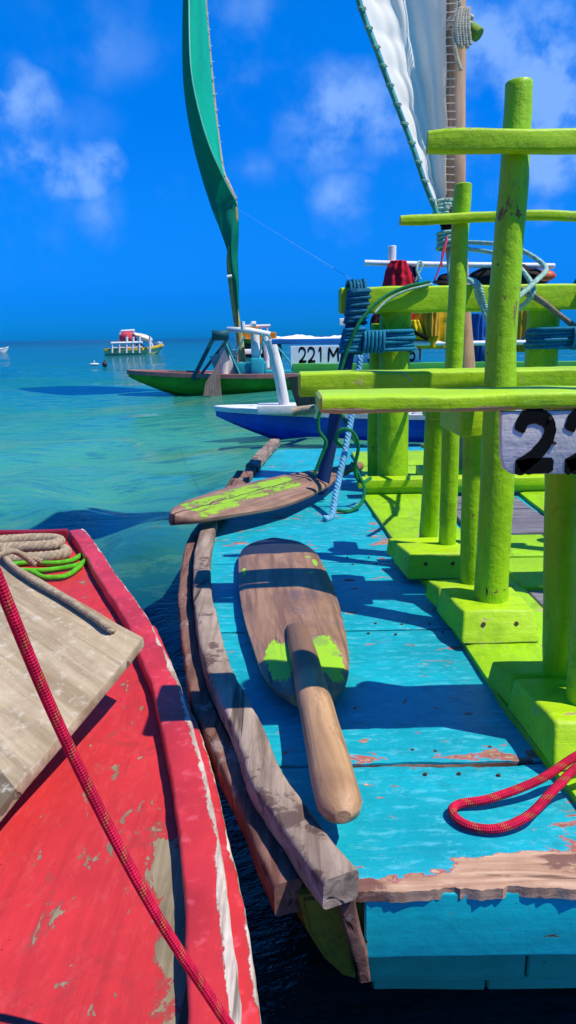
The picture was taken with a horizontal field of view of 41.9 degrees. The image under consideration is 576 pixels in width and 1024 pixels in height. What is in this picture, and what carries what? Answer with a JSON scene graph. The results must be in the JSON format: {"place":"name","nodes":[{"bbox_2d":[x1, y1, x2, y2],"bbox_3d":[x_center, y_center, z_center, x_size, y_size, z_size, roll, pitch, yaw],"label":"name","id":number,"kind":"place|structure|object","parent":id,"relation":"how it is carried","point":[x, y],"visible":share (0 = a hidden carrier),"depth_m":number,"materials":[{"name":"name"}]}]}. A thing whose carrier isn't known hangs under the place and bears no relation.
{"place":"outdoors","nodes":[
{"label":"outdoors","id":0,"kind":"place"},
{"bbox_2d":[0,335,575,1023],"bbox_3d":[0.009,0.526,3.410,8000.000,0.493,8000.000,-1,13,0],"label":"sea","id":1,"kind":"structure","parent":0,"point":[114,461],"depth_m":6.10,"materials":[{"name":"liquid"}]},
{"bbox_2d":[0,347,8,352],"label":"motor boat","id":2,"kind":"object","parent":1,"relation":"on","point":[4,350],"visible":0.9,"depth_m":81.68,"materials":[{"name":"white"}]},
{"bbox_2d":[0,529,261,1023],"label":"red boat","id":3,"kind":"object","parent":1,"relation":"on","point":[82,940],"visible":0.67,"depth_m":1.18,"materials":[{"name":"paint"}]},
{"bbox_2d":[0,533,71,561],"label":"rope","id":4,"kind":"object","parent":3,"relation":"on","point":[48,546],"visible":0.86,"depth_m":2.88,"materials":[{"name":"beige fabric"}]},
{"bbox_2d":[13,553,85,579],"bbox_3d":[-0.885,0.206,2.732,0.361,0.023,0.267,-7,14,-23],"label":"rope","id":5,"kind":"object","parent":3,"relation":"on","point":[74,567],"visible":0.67,"depth_m":2.73,"materials":[{"name":"green fabric"}]},
{"bbox_2d":[0,559,144,821],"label":"steering board","id":6,"kind":"object","parent":3,"relation":"on","point":[84,661],"visible":0.72,"depth_m":1.58,"materials":[{"name":"beige wood"}]},
{"bbox_2d":[0,547,115,634],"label":"rope","id":7,"kind":"object","parent":6,"relation":"on","point":[29,559],"visible":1,"depth_m":1.91,"materials":[{"name":"white fabric"}]},
{"bbox_2d":[0,567,234,1023],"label":"rope","id":8,"kind":"object","parent":3,"relation":"attached to","point":[53,713],"visible":1,"depth_m":0.78,"materials":[{"name":"red fabric"}]},
{"bbox_2d":[103,329,163,355],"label":"tour boat","id":9,"kind":"object","parent":1,"relation":"on","point":[127,337],"visible":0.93,"depth_m":59.70,"materials":[{"name":"beige paint"}]},
{"bbox_2d":[127,0,297,395],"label":"sailing raft","id":10,"kind":"object","parent":1,"relation":"on","point":[231,373],"visible":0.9,"depth_m":16.08,"materials":[{"name":"teal fabric"}]},
{"bbox_2d":[242,324,281,357],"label":"tour boat","id":11,"kind":"object","parent":1,"relation":"on","point":[247,342],"visible":0.24,"depth_m":46.24,"materials":[{"name":"white paint"}]},
{"bbox_2d":[276,335,340,338],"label":"breaking surf","id":12,"kind":"structure","parent":1,"relation":"on","point":[301,337],"depth_m":319.18,"materials":[{"name":"liquid"}]},
{"bbox_2d":[178,0,575,988],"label":"sailing raft","id":13,"kind":"object","parent":1,"relation":"on","point":[446,554],"visible":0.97,"depth_m":1.77,"materials":[{"name":"blue paint"}]},
{"bbox_2d":[169,461,363,524],"bbox_3d":[0.001,-0.116,3.566,0.275,0.090,1.603,8,16,33],"label":"paddle","id":14,"kind":"object","parent":13,"relation":"on","point":[264,495],"visible":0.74,"depth_m":3.28,"materials":[{"name":"green paint"}]},
{"bbox_2d":[238,537,362,824],"bbox_3d":[0.023,0.286,2.024,0.294,0.096,1.780,-2,13,-5],"label":"paddle","id":15,"kind":"object","parent":13,"relation":"on","point":[292,616],"visible":1,"depth_m":1.83,"materials":[{"name":"paint"}]},
{"bbox_2d":[312,412,371,512],"bbox_3d":[0.281,-0.285,3.549,0.243,0.522,0.297,-6,14,-22],"label":"rope","id":16,"kind":"object","parent":13,"relation":"on","point":[357,474],"visible":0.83,"depth_m":3.52,"materials":[{"name":"green fabric"}]},
{"bbox_2d":[322,355,363,521],"bbox_3d":[0.258,-0.351,3.454,0.041,0.713,0.505,5,14,23],"label":"rope","id":17,"kind":"object","parent":13,"relation":"hanging from","point":[330,516],"visible":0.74,"depth_m":3.46,"materials":[{"name":"blue fabric"}]},
{"bbox_2d":[370,313,379,329],"bbox_3d":[0.901,-1.747,7.080,0.254,0.296,0.096,-1,13,0],"label":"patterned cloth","id":18,"kind":"object","parent":13,"relation":"hanging from","point":[374,318],"visible":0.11,"depth_m":7.05,"materials":[{"name":"red fabric"}]},
{"bbox_2d":[447,751,575,833],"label":"rope","id":19,"kind":"object","parent":13,"relation":"on","point":[549,794],"visible":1,"depth_m":1.26,"materials":[{"name":"red fabric"}]},
{"bbox_2d":[214,246,575,441],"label":"blue boat","id":20,"kind":"object","parent":1,"relation":"on","point":[283,417],"visible":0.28,"depth_m":8.40,"materials":[{"name":"paint"}]},
{"bbox_2d":[382,260,414,319],"bbox_3d":[1.017,-2.007,7.160,0.413,0.738,0.151,-1,13,0],"label":"life jacket","id":21,"kind":"object","parent":20,"relation":"hanging from","point":[398,273],"visible":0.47,"depth_m":7.07,"materials":[{"name":"fabric"}]},
{"bbox_2d":[409,265,418,282],"bbox_3d":[1.179,-2.079,7.286,0.193,0.609,0.121,-1,13,0],"label":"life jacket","id":22,"kind":"object","parent":20,"relation":"hanging from","point":[413,270],"visible":0.06,"depth_m":7.21,"materials":[{"name":"fabric"}]},
{"bbox_2d":[411,320,424,338],"bbox_3d":[1.207,-1.739,7.171,0.206,0.182,0.133,-7,14,-23],"label":"life jacket","id":23,"kind":"object","parent":20,"relation":"hanging from","point":[416,325],"visible":0.51,"depth_m":7.13,"materials":[{"name":"fabric"}]},
{"bbox_2d":[414,260,423,281],"bbox_3d":[1.236,-2.269,7.085,0.061,0.202,0.087,11,18,41],"label":"rope","id":24,"kind":"object","parent":20,"relation":"hanging from","point":[419,272],"visible":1,"depth_m":7.08,"materials":[{"name":"fabric"}]},
{"bbox_2d":[411,312,447,348],"bbox_3d":[1.362,-1.806,7.203,0.550,0.485,0.250,-1,13,0],"label":"life jacket","id":25,"kind":"object","parent":20,"relation":"hanging from","point":[434,324],"visible":0.5,"depth_m":7.15,"materials":[{"name":"yellow fabric"}]},
{"bbox_2d":[432,273,447,285],"bbox_3d":[1.549,-2.249,7.286,0.297,0.127,0.300,-1,13,0],"label":"hat","id":26,"kind":"object","parent":20,"relation":"on","point":[442,280],"visible":0.46,"depth_m":7.23,"materials":[{"name":"fabric"}]},
{"bbox_2d":[472,313,485,361],"bbox_3d":[1.846,-1.681,7.308,0.144,0.480,0.148,10,17,39],"label":"life jacket","id":27,"kind":"object","parent":20,"relation":"hanging from","point":[478,323],"visible":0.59,"depth_m":7.25,"materials":[{"name":"fabric"}]},
{"bbox_2d":[469,267,490,284],"bbox_3d":[1.901,-2.274,7.263,0.308,0.183,0.265,-1,13,0],"label":"bag","id":28,"kind":"object","parent":20,"relation":"on","point":[481,275],"visible":0.48,"depth_m":7.18,"materials":[{"name":"fabric"}]},
{"bbox_2d":[516,311,526,351],"bbox_3d":[2.296,-1.758,7.285,0.263,0.412,0.151,-1,13,0],"label":"life jacket","id":29,"kind":"object","parent":20,"relation":"hanging from","point":[522,323],"visible":0.23,"depth_m":7.24,"materials":[{"name":"fabric"}]},
{"bbox_2d":[522,266,538,274],"bbox_3d":[2.241,-2.337,7.268,0.416,0.136,0.420,-1,13,0],"label":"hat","id":30,"kind":"object","parent":20,"relation":"on","point":[527,268],"visible":0.17,"depth_m":7.16,"materials":[{"name":"fabric"}]},
{"bbox_2d":[521,268,545,283],"bbox_3d":[2.338,-2.280,7.266,0.392,0.163,0.269,-1,13,0],"label":"bag","id":31,"kind":"object","parent":20,"relation":"on","point":[523,280],"visible":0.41,"depth_m":7.18,"materials":[{"name":"fabric"}]},
{"bbox_2d":[537,269,555,281],"bbox_3d":[2.463,-2.257,7.182,0.190,0.119,0.129,-1,13,0],"label":"float","id":32,"kind":"object","parent":20,"relation":"on","point":[550,275],"visible":0.68,"depth_m":7.14,"materials":[{"name":"orange plastic"}]},
{"bbox_2d":[0,0,575,340],"label":"sky","id":33,"kind":"structure","parent":0,"point":[109,226],"materials":[{"name":"blue"}]}
]}

